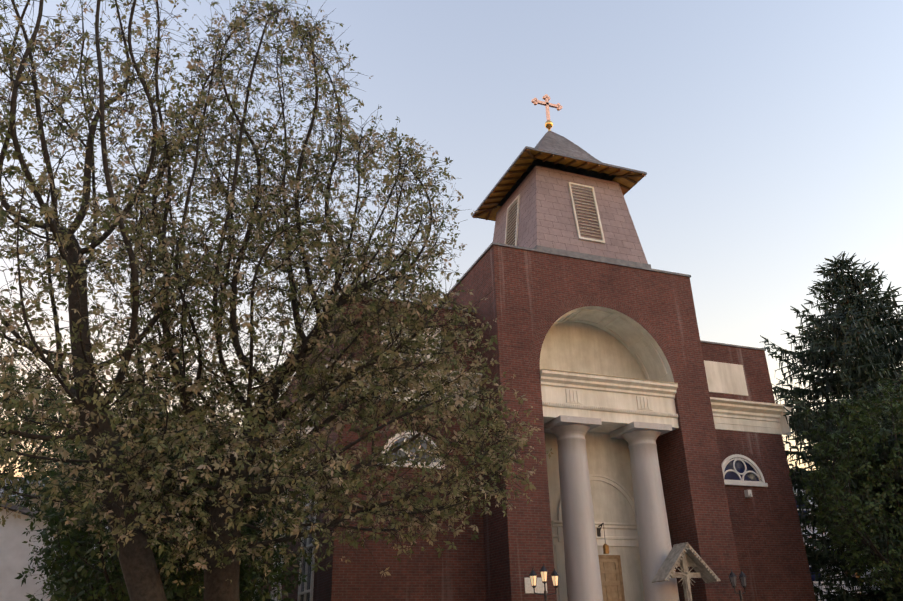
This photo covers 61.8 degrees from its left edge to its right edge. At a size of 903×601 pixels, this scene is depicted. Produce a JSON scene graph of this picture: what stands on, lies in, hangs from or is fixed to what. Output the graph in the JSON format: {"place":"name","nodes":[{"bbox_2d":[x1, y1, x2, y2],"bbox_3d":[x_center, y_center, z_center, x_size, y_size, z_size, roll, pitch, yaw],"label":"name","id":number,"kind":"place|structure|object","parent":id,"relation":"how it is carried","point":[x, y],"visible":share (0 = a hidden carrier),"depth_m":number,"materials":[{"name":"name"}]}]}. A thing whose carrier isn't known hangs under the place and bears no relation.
{"place":"outdoors","nodes":[
{"label":"outdoors","id":0,"kind":"place"},
{"bbox_2d":[0,364,84,513],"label":"tree","id":1,"kind":"object","parent":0,"point":[45,444],"depth_m":34.45,"materials":[{"name":"green plant"}]},
{"bbox_2d":[7,500,107,548],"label":"house walls","id":2,"kind":"structure","parent":0,"point":[33,508],"depth_m":52.18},
{"bbox_2d":[0,477,167,499],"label":"house roof","id":3,"kind":"structure","parent":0,"point":[20,488],"depth_m":54.32,"materials":[{"name":"grey"}]},
{"bbox_2d":[0,0,248,600],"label":"chestnut tree","id":4,"kind":"object","parent":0,"point":[109,214],"depth_m":13.09,"materials":[{"name":"plant"}]},
{"bbox_2d":[14,396,287,600],"bbox_3d":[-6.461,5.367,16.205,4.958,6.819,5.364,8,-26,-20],"label":"understory tree","id":5,"kind":"object","parent":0,"point":[180,591],"depth_m":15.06,"materials":[{"name":"green plant"}]},
{"bbox_2d":[90,425,327,600],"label":"understory tree","id":6,"kind":"object","parent":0,"point":[252,574],"depth_m":17.13,"materials":[{"name":"green plant"}]},
{"bbox_2d":[45,0,553,600],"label":"chestnut tree","id":7,"kind":"object","parent":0,"point":[335,480],"depth_m":14.61,"materials":[{"name":"green plant"}]},
{"bbox_2d":[0,0,902,476],"label":"sky","id":8,"kind":"structure","parent":0,"point":[766,135],"materials":[{"name":"blue"}]},
{"bbox_2d":[493,166,647,263],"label":"belfry slate walls","id":9,"kind":"structure","parent":0,"point":[546,217],"depth_m":25.17,"materials":[{"name":"grey stone"}]},
{"bbox_2d":[505,194,519,245],"bbox_3d":[2.114,-2.444,26.132,0.412,2.349,0.980,8,-26,-20],"label":"louvered vent","id":10,"kind":"object","parent":9,"relation":"attached to","point":[516,199],"visible":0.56,"depth_m":26.26,"materials":[{"name":"beige paint"}]},
{"bbox_2d":[497,131,615,205],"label":"roof","id":11,"kind":"structure","parent":9,"relation":"on","point":[551,141],"depth_m":27.75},
{"bbox_2d":[545,120,552,130],"bbox_3d":[3.719,-6.549,28.696,0.320,0.660,0.320,8,-26,-20],"label":"finial ball","id":12,"kind":"object","parent":11,"relation":"on","point":[548,124],"visible":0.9,"depth_m":28.65,"materials":[{"name":"gold metal"}]},
{"bbox_2d":[531,94,561,120],"bbox_3d":[3.698,-7.403,29.081,1.310,1.315,0.152,8,-26,-20],"label":"cross","id":13,"kind":"object","parent":12,"relation":"on","point":[546,103],"visible":0.96,"depth_m":29.10,"materials":[{"name":"pink metal"}]},
{"bbox_2d":[473,149,645,219],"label":"roof rafters","id":14,"kind":"object","parent":9,"relation":"on","point":[532,156],"visible":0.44,"depth_m":26.34,"materials":[{"name":"wood"}]},
{"bbox_2d":[475,150,641,219],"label":"roof soffit","id":15,"kind":"structure","parent":14,"relation":"attached to","point":[623,181],"depth_m":26.37,"materials":[{"name":"brown wood"}]},
{"bbox_2d":[472,146,646,220],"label":"roof fascia","id":16,"kind":"structure","parent":14,"relation":"attached to","point":[558,154],"depth_m":25.71,"materials":[{"name":"brown wood"}]},
{"bbox_2d":[568,182,604,243],"bbox_3d":[4.482,-2.929,25.187,0.980,2.349,0.412,8,-26,-20],"label":"louvered vent","id":17,"kind":"object","parent":9,"relation":"attached to","point":[602,241],"visible":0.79,"depth_m":25.13,"materials":[{"name":"beige paint"}]},
{"bbox_2d":[533,245,650,267],"bbox_3d":[3.870,-0.550,25.997,4.224,0.180,4.224,8,-26,-20],"label":"flashing","id":18,"kind":"object","parent":9,"relation":"attached to","point":[591,256],"visible":0.27,"depth_m":24.16,"materials":[{"name":"grey metal"}]},
{"bbox_2d":[793,484,860,600],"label":"house walls","id":19,"kind":"structure","parent":0,"point":[823,586],"depth_m":40.02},
{"bbox_2d":[794,493,848,582],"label":"house window frames","id":20,"kind":"structure","parent":19,"relation":"attached to","point":[810,566],"depth_m":39.52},
{"bbox_2d":[795,495,858,580],"bbox_3d":[20.322,17.660,47.934,18.012,7.300,16.012,8,-26,-20],"label":"house window glass","id":21,"kind":"object","parent":20,"relation":"in","point":[813,578],"depth_m":39.65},
{"bbox_2d":[848,483,891,591],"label":"house walls","id":22,"kind":"structure","parent":0,"point":[867,573],"depth_m":32.59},
{"label":"ground","id":23,"kind":"structure","parent":0,"visible":0},
{"bbox_2d":[0,525,73,600],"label":"house walls","id":24,"kind":"structure","parent":23,"relation":"on","point":[15,552],"depth_m":24.68,"materials":[{"name":"white paint"}]},
{"bbox_2d":[0,509,56,525],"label":"house gables","id":25,"kind":"object","parent":24,"relation":"on","point":[11,520],"depth_m":25.14,"materials":[{"name":"beige paint"}]},
{"bbox_2d":[0,502,82,536],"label":"house roof","id":26,"kind":"structure","parent":24,"relation":"on","point":[24,510],"depth_m":25.03,"materials":[{"name":"grey"}]},
{"bbox_2d":[37,434,193,600],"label":"tree","id":27,"kind":"object","parent":23,"relation":"on","point":[83,513],"depth_m":29.33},
{"bbox_2d":[247,299,815,600],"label":"nave brick walls","id":28,"kind":"structure","parent":23,"relation":"on","point":[773,565],"depth_m":21.85,"materials":[{"name":"red brick"}]},
{"bbox_2d":[240,453,319,600],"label":"window frames","id":29,"kind":"structure","parent":28,"relation":"attached to","point":[310,590],"depth_m":22.14,"materials":[{"name":"white paint"}]},
{"bbox_2d":[254,467,314,600],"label":"side window glass","id":30,"kind":"object","parent":29,"relation":"in","point":[308,578],"depth_m":22.28,"materials":[{"name":"grey glass"}]},
{"bbox_2d":[374,423,448,464],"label":"brick arch","id":31,"kind":"structure","parent":28,"relation":"attached to","point":[388,434],"depth_m":21.07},
{"bbox_2d":[380,430,444,468],"bbox_3d":[-1.108,4.142,21.069,1.940,1.030,0.090,8,-26,-20],"label":"window frame","id":32,"kind":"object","parent":28,"relation":"attached to","point":[408,464],"depth_m":21.04,"materials":[{"name":"white wood"}]},
{"bbox_2d":[386,434,438,462],"bbox_3d":[-1.123,4.112,21.124,1.780,0.890,0.001,8,-26,-20],"label":"window glass","id":33,"kind":"object","parent":32,"relation":"in","point":[413,450],"visible":0.06,"depth_m":21.09,"materials":[{"name":"glass"}]},
{"bbox_2d":[285,296,765,390],"bbox_3d":[-1.668,7.135,38.573,15.680,0.060,32.440,8,-26,-20],"label":"parapet coping","id":34,"kind":"object","parent":28,"relation":"on","point":[473,311],"visible":0.11,"depth_m":26.74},
{"bbox_2d":[258,321,792,475],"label":"cornice","id":35,"kind":"structure","parent":28,"relation":"attached to","point":[743,415],"depth_m":25.89,"materials":[{"name":"beige paint"}]},
{"bbox_2d":[721,454,767,486],"bbox_3d":[9.541,5.587,24.875,1.940,1.030,0.090,8,-26,-20],"label":"window frame","id":36,"kind":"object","parent":28,"relation":"attached to","point":[758,474],"depth_m":24.87,"materials":[{"name":"white wood"}]},
{"bbox_2d":[724,458,758,480],"bbox_3d":[9.525,5.558,24.930,1.780,0.890,0.001,8,-26,-20],"label":"window glass","id":37,"kind":"object","parent":36,"relation":"in","point":[739,468],"visible":0.35,"depth_m":24.91,"materials":[{"name":"blue glass"}]},
{"bbox_2d":[720,447,769,483],"bbox_3d":[9.521,5.439,24.985,2.300,1.150,0.001,8,-26,-20],"label":"brick window ring","id":38,"kind":"object","parent":28,"relation":"attached to","point":[725,453],"visible":0.52,"depth_m":25.20,"materials":[{"name":"red brick"}]},
{"bbox_2d":[744,489,752,496],"bbox_3d":[9.675,6.281,24.535,0.160,0.240,0.220,8,-26,-20],"label":"security light","id":39,"kind":"object","parent":28,"relation":"attached to","point":[747,492],"visible":1,"depth_m":24.51,"materials":[{"name":"white paint"}]},
{"bbox_2d":[441,245,743,600],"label":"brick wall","id":40,"kind":"structure","parent":23,"relation":"on","point":[529,292],"depth_m":22.33,"materials":[{"name":"red brick"}]},
{"bbox_2d":[524,578,546,592],"bbox_3d":[2.142,7.238,19.160,0.620,0.370,0.023,8,-26,-20],"label":"wall plaque","id":41,"kind":"object","parent":40,"relation":"attached to","point":[539,588],"visible":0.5,"depth_m":19.12,"materials":[{"name":"beige stone"}]},
{"bbox_2d":[444,242,690,298],"bbox_3d":[3.812,-0.369,26.090,7.280,0.070,4.680,8,-26,-20],"label":"tower coping","id":42,"kind":"object","parent":40,"relation":"on","point":[558,254],"visible":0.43,"depth_m":24.05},
{"bbox_2d":[551,474,638,600],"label":"door trim","id":43,"kind":"structure","parent":40,"relation":"attached to","point":[621,534],"depth_m":21.89,"materials":[{"name":"beige paint"}]},
{"bbox_2d":[540,322,656,600],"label":"recess wall","id":44,"kind":"structure","parent":40,"relation":"attached to","point":[580,347],"depth_m":23.05,"materials":[{"name":"beige paint"}]},
{"bbox_2d":[597,523,605,542],"bbox_3d":[4.301,6.729,21.667,0.100,0.635,0.368,8,-26,-20],"label":"lantern bracket","id":45,"kind":"object","parent":44,"relation":"attached to","point":[598,532],"visible":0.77,"depth_m":21.76,"materials":[{"name":"black metal"}]},
{"bbox_2d":[603,543,608,553],"bbox_3d":[4.373,7.023,21.355,0.180,0.280,0.180,8,-26,-20],"label":"hanging lantern","id":46,"kind":"object","parent":45,"relation":"hanging from","point":[605,548],"visible":1,"depth_m":21.31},
{"bbox_2d":[528,295,683,385],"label":"brick arch","id":47,"kind":"structure","parent":40,"relation":"attached to","point":[552,316],"depth_m":23.40,"materials":[{"name":"red brick"}]},
{"bbox_2d":[541,369,672,382],"bbox_3d":[4.717,2.318,22.537,4.640,0.011,0.375,8,-26,-20],"label":"cornice flashing","id":48,"kind":"object","parent":40,"relation":"on","point":[607,375],"visible":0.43,"depth_m":22.31,"materials":[{"name":"grey metal"}]},
{"bbox_2d":[540,369,678,433],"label":"entablature","id":49,"kind":"structure","parent":40,"relation":"attached to","point":[612,403],"depth_m":22.29,"materials":[{"name":"white stone"}]},
{"bbox_2d":[554,306,673,382],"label":"arch soffit","id":50,"kind":"structure","parent":40,"relation":"attached to","point":[630,335],"depth_m":24.14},
{"bbox_2d":[551,309,666,380],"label":"vault coffer trim","id":51,"kind":"structure","parent":50,"relation":"attached to","point":[626,343],"depth_m":24.01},
{"bbox_2d":[759,251,902,600],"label":"spruce tree","id":52,"kind":"object","parent":23,"relation":"on","point":[873,362],"depth_m":27.39,"materials":[{"name":"green plant"}]},
{"bbox_2d":[789,367,902,600],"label":"green tree","id":53,"kind":"object","parent":23,"relation":"on","point":[831,484],"depth_m":22.58,"materials":[{"name":"green plant"}]},
{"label":"entrance steps platform","id":54,"kind":"structure","parent":23,"relation":"on","visible":0},
{"bbox_2d":[529,563,558,600],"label":"lamp post","id":55,"kind":"object","parent":54,"relation":"on","point":[544,569],"depth_m":18.62,"materials":[{"name":"black metal"}]},
{"bbox_2d":[550,424,602,600],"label":"column","id":56,"kind":"structure","parent":54,"relation":"on","point":[583,575],"depth_m":20.57,"materials":[{"name":"stone"}]},
{"bbox_2d":[544,415,601,433],"bbox_3d":[3.446,3.648,21.965,1.320,0.178,1.320,8,-26,-20],"label":"column abacus","id":57,"kind":"object","parent":56,"relation":"attached to","point":[592,423],"depth_m":21.46,"materials":[{"name":"beige stone"}]},
{"bbox_2d":[598,555,624,600],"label":"door frame","id":58,"kind":"object","parent":54,"relation":"on","point":[617,557],"visible":0.5,"depth_m":21.55,"materials":[{"name":"brown wood"}]},
{"bbox_2d":[599,559,621,600],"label":"door","id":59,"kind":"structure","parent":58,"relation":"attached to","point":[610,580],"depth_m":21.37,"materials":[{"name":"brown wood"}]},
{"bbox_2d":[621,429,679,600],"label":"column","id":60,"kind":"structure","parent":54,"relation":"on","point":[654,541],"depth_m":21.46,"materials":[{"name":"stone"}]},
{"bbox_2d":[610,421,671,438],"bbox_3d":[5.706,3.955,22.773,1.320,0.178,1.320,8,-26,-20],"label":"column abacus","id":61,"kind":"object","parent":60,"relation":"attached to","point":[634,425],"depth_m":22.30,"materials":[{"name":"beige stone"}]},
{"bbox_2d":[651,542,720,600],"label":"crucifix shrine","id":62,"kind":"object","parent":54,"relation":"on","point":[684,556],"visible":1,"depth_m":20.21,"materials":[{"name":"grey wood"}]},
{"bbox_2d":[729,569,746,600],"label":"lamp post","id":63,"kind":"object","parent":54,"relation":"on","point":[742,574],"depth_m":20.58,"materials":[{"name":"black metal"}]}
]}

